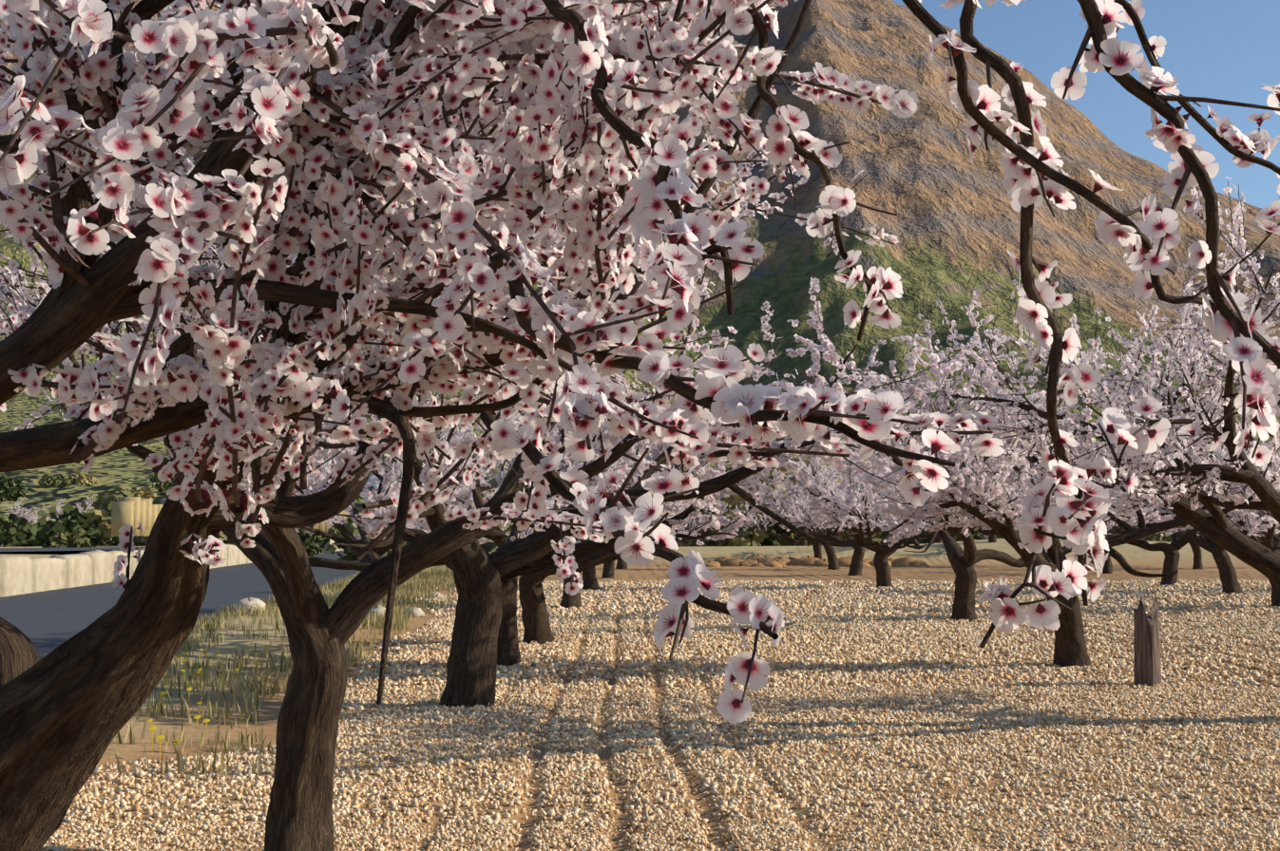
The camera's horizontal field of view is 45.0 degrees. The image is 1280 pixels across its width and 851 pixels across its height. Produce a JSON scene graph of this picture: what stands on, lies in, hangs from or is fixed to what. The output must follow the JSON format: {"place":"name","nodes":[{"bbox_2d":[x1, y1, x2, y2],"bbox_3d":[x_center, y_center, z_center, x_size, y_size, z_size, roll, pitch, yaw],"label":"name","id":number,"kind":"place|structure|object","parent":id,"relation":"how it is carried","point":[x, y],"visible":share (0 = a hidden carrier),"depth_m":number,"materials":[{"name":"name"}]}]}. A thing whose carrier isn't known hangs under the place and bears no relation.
{"place":"outdoors","nodes":[
{"label":"outdoors","id":0,"kind":"place"},
{"bbox_2d":[0,547,145,552],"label":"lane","id":1,"kind":"structure","parent":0,"point":[54,549],"depth_m":49.78,"materials":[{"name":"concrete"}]},
{"bbox_2d":[0,550,387,659],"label":"road","id":2,"kind":"structure","parent":0,"point":[45,622],"depth_m":24.27,"materials":[{"name":"grey asphalt"}]},
{"bbox_2d":[0,0,1279,553],"bbox_3d":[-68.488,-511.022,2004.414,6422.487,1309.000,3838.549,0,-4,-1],"label":"mountain","id":3,"kind":"structure","parent":0,"point":[952,222],"depth_m":1833.06,"materials":[{"name":"brown stone"}]},
{"bbox_2d":[248,463,323,494],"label":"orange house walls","id":4,"kind":"structure","parent":3,"relation":"on","point":[298,480],"depth_m":95.90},
{"bbox_2d":[731,499,778,513],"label":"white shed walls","id":5,"kind":"structure","parent":3,"relation":"on","point":[743,501],"depth_m":150.18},
{"bbox_2d":[0,538,1279,850],"bbox_3d":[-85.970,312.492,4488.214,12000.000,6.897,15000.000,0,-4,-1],"label":"ground","id":6,"kind":"structure","parent":0,"point":[939,569],"depth_m":8.38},
{"bbox_2d":[0,497,42,534],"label":"almond tree","id":7,"kind":"object","parent":6,"relation":"on","point":[29,519],"depth_m":70.19,"materials":[{"name":"pink plant"}]},
{"bbox_2d":[33,496,107,521],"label":"almond tree","id":8,"kind":"object","parent":6,"relation":"on","point":[80,507],"depth_m":84.10,"materials":[{"name":"pink plant"}]},
{"bbox_2d":[0,539,343,597],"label":"roadside wall","id":9,"kind":"structure","parent":6,"relation":"on","point":[19,575],"depth_m":30.36,"materials":[{"name":"stone"}]},
{"bbox_2d":[147,649,269,759],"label":"yellow flowers","id":10,"kind":"object","parent":6,"relation":"on","point":[153,728],"visible":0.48,"depth_m":9.20,"materials":[{"name":"yellow plant"}]},
{"bbox_2d":[111,496,387,536],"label":"dry stone wall","id":11,"kind":"structure","parent":6,"relation":"on","point":[133,511],"depth_m":62.05,"materials":[{"name":"beige stone"}]},
{"bbox_2d":[46,565,458,777],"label":"verge grass","id":12,"kind":"structure","parent":6,"relation":"on","point":[403,620],"depth_m":11.76,"materials":[{"name":"green plant"}]},
{"bbox_2d":[235,591,442,621],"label":"verge stones","id":13,"kind":"object","parent":6,"relation":"on","point":[416,612],"visible":0.31,"depth_m":19.59,"materials":[{"name":"white stone"}]},
{"bbox_2d":[363,475,395,515],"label":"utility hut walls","id":14,"kind":"structure","parent":6,"relation":"on","point":[374,485],"depth_m":79.72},
{"bbox_2d":[412,517,482,538],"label":"almond tree","id":15,"kind":"object","parent":6,"relation":"on","point":[424,530],"depth_m":74.25,"materials":[{"name":"plant"}]},
{"bbox_2d":[0,0,898,850],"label":"almond tree","id":16,"kind":"object","parent":6,"relation":"on","point":[299,811],"depth_m":5.11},
{"bbox_2d":[0,9,877,430],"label":"almond tree blossom","id":17,"kind":"object","parent":16,"relation":"attached to","point":[15,317],"visible":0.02,"depth_m":3.94,"materials":[{"name":"pink plant"}]},
{"bbox_2d":[269,394,729,645],"bbox_3d":[-1.647,0.866,15.612,4.303,2.918,4.139,1,-4,-19],"label":"almond tree","id":18,"kind":"object","parent":6,"relation":"on","point":[535,617],"depth_m":15.17,"materials":[{"name":"white plant"}]},
{"bbox_2d":[222,357,799,667],"bbox_3d":[-0.955,0.519,12.471,4.530,3.117,4.354,1,-4,-20],"label":"almond tree","id":19,"kind":"object","parent":6,"relation":"on","point":[508,654],"depth_m":12.32,"materials":[{"name":"pink plant"}]},
{"bbox_2d":[152,276,962,707],"bbox_3d":[-1.058,0.304,10.634,4.866,3.397,4.828,1,-4,-21],"label":"almond tree","id":20,"kind":"object","parent":6,"relation":"on","point":[477,569],"depth_m":9.65,"materials":[{"name":"plant"}]},
{"bbox_2d":[441,373,685,609],"bbox_3d":[-0.836,0.935,22.030,2.498,3.623,4.787,-5,-6,50],"label":"almond tree","id":21,"kind":"object","parent":6,"relation":"on","point":[568,601],"depth_m":21.89,"materials":[{"name":"plant"}]},
{"bbox_2d":[448,471,742,591],"bbox_3d":[-0.548,1.607,28.396,4.488,3.206,4.524,-3,-5,38],"label":"almond tree","id":22,"kind":"object","parent":6,"relation":"on","point":[589,580],"depth_m":28.40,"materials":[{"name":"plant"}]},
{"bbox_2d":[554,496,706,578],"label":"almond tree","id":23,"kind":"object","parent":6,"relation":"on","point":[608,570],"depth_m":36.66,"materials":[{"name":"plant"}]},
{"bbox_2d":[0,0,1279,850],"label":"almond tree","id":24,"kind":"object","parent":6,"relation":"on","point":[71,707],"depth_m":1.86,"materials":[{"name":"plant"}]},
{"bbox_2d":[0,0,1004,595],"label":"blossoms","id":25,"kind":"object","parent":24,"relation":"attached to","point":[582,390],"visible":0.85,"depth_m":1.76,"materials":[{"name":"pink plant"}]},
{"bbox_2d":[564,0,587,3],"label":"almond blossom sprays","id":26,"kind":"object","parent":24,"relation":"attached to","point":[577,1],"visible":1,"depth_m":1.46,"materials":[{"name":"white plant"}]},
{"bbox_2d":[490,0,1279,724],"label":"blossoms","id":27,"kind":"object","parent":24,"relation":"attached to","point":[1083,530],"visible":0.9,"depth_m":1.44,"materials":[{"name":"pink plant"}]},
{"bbox_2d":[0,444,1279,560],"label":"scrub bushes","id":28,"kind":"object","parent":6,"relation":"on","point":[91,527],"visible":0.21,"depth_m":64.41,"materials":[{"name":"green plant"}]},
{"bbox_2d":[41,578,1279,850],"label":"gravel stones","id":29,"kind":"object","parent":6,"relation":"on","point":[840,600],"visible":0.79,"depth_m":8.26,"materials":[{"name":"gravel"}]},
{"bbox_2d":[615,497,716,569],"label":"almond tree","id":30,"kind":"object","parent":6,"relation":"on","point":[621,563],"depth_m":45.36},
{"bbox_2d":[743,465,839,546],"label":"almond tree","id":31,"kind":"object","parent":6,"relation":"on","point":[779,487],"depth_m":58.35,"materials":[{"name":"pink plant"}]},
{"bbox_2d":[729,477,861,559],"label":"almond tree","id":32,"kind":"object","parent":6,"relation":"on","point":[817,549],"depth_m":51.17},
{"bbox_2d":[743,457,901,570],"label":"almond tree","id":33,"kind":"object","parent":6,"relation":"on","point":[791,500],"depth_m":44.79,"materials":[{"name":"plant"}]},
{"bbox_2d":[780,465,955,575],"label":"almond tree","id":34,"kind":"object","parent":6,"relation":"on","point":[856,565],"depth_m":38.84,"materials":[{"name":"plant"}]},
{"bbox_2d":[774,436,994,588],"bbox_3d":[4.487,1.678,30.095,4.477,3.294,4.658,2,-4,-21],"label":"almond tree","id":35,"kind":"object","parent":6,"relation":"on","point":[841,495],"depth_m":29.47,"materials":[{"name":"pink plant"}]},
{"bbox_2d":[892,502,993,543],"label":"almond tree","id":36,"kind":"object","parent":6,"relation":"on","point":[938,539],"depth_m":61.20,"materials":[{"name":"plant"}]},
{"bbox_2d":[950,508,1013,540],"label":"almond tree","id":37,"kind":"object","parent":6,"relation":"on","point":[987,527],"depth_m":74.38,"materials":[{"name":"plant"}]},
{"bbox_2d":[970,475,1051,542],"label":"almond tree","id":38,"kind":"object","parent":6,"relation":"on","point":[992,539],"depth_m":55.37,"materials":[{"name":"plant"}]},
{"bbox_2d":[848,415,1178,622],"bbox_3d":[4.686,1.046,18.850,4.420,3.036,4.455,0,-4,-2],"label":"almond tree","id":39,"kind":"object","parent":6,"relation":"on","point":[965,560],"depth_m":18.92,"materials":[{"name":"plant"}]},
{"bbox_2d":[990,475,1051,529],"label":"almond tree","id":40,"kind":"object","parent":6,"relation":"on","point":[1013,495],"depth_m":48.13,"materials":[{"name":"pink plant"}]},
{"bbox_2d":[819,262,1279,667],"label":"almond tree","id":41,"kind":"object","parent":6,"relation":"on","point":[959,493],"depth_m":12.41,"materials":[{"name":"plant"}]},
{"bbox_2d":[883,138,1279,588],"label":"almond tree","id":42,"kind":"object","parent":6,"relation":"on","point":[1094,352],"depth_m":8.61,"materials":[{"name":"white plant"}]},
{"bbox_2d":[1027,489,1170,573],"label":"almond tree","id":43,"kind":"object","parent":6,"relation":"on","point":[1107,568],"depth_m":40.15,"materials":[{"name":"plant"}]},
{"bbox_2d":[1133,596,1161,686],"bbox_3d":[3.599,1.567,10.934,0.186,0.711,0.182,0,-4,-1],"label":"stump","id":44,"kind":"object","parent":6,"relation":"on","point":[1147,667],"visible":0.85,"depth_m":10.91,"materials":[{"name":"brown wood"}]},
{"bbox_2d":[1109,484,1204,515],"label":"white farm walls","id":45,"kind":"structure","parent":6,"relation":"on","point":[1116,503],"depth_m":119.26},
{"bbox_2d":[1094,444,1279,585],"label":"almond tree","id":46,"kind":"object","parent":6,"relation":"on","point":[1179,542],"depth_m":31.04,"materials":[{"name":"plant"}]},
{"bbox_2d":[1102,402,1277,594],"bbox_3d":[10.375,1.249,27.083,5.004,3.698,2.612,-5,-6,51],"label":"almond tree","id":47,"kind":"object","parent":6,"relation":"on","point":[1226,570],"depth_m":26.90,"materials":[{"name":"plant"}]},
{"bbox_2d":[1154,503,1255,570],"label":"almond tree","id":48,"kind":"object","parent":6,"relation":"on","point":[1197,553],"depth_m":44.75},
{"bbox_2d":[1161,406,1279,607],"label":"almond tree","id":49,"kind":"object","parent":6,"relation":"on","point":[1264,526],"depth_m":21.46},
{"bbox_2d":[669,502,727,547],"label":"almond tree","id":50,"kind":"object","parent":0,"point":[682,529],"depth_m":66.32,"materials":[{"name":"plant"}]},
{"bbox_2d":[703,554,931,567],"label":"earth bank","id":51,"kind":"structure","parent":0,"point":[757,561],"depth_m":48.91,"materials":[{"name":"soil"}]},
{"bbox_2d":[892,0,1279,215],"label":"sky","id":52,"kind":"structure","parent":0,"point":[1220,49],"materials":[{"name":"blue"}]},
{"bbox_2d":[1246,518,1279,546],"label":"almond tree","id":53,"kind":"object","parent":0,"point":[1258,538],"depth_m":60.41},
{"bbox_2d":[1252,519,1279,543],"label":"almond tree","id":54,"kind":"object","parent":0,"point":[1263,538],"depth_m":46.48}
]}

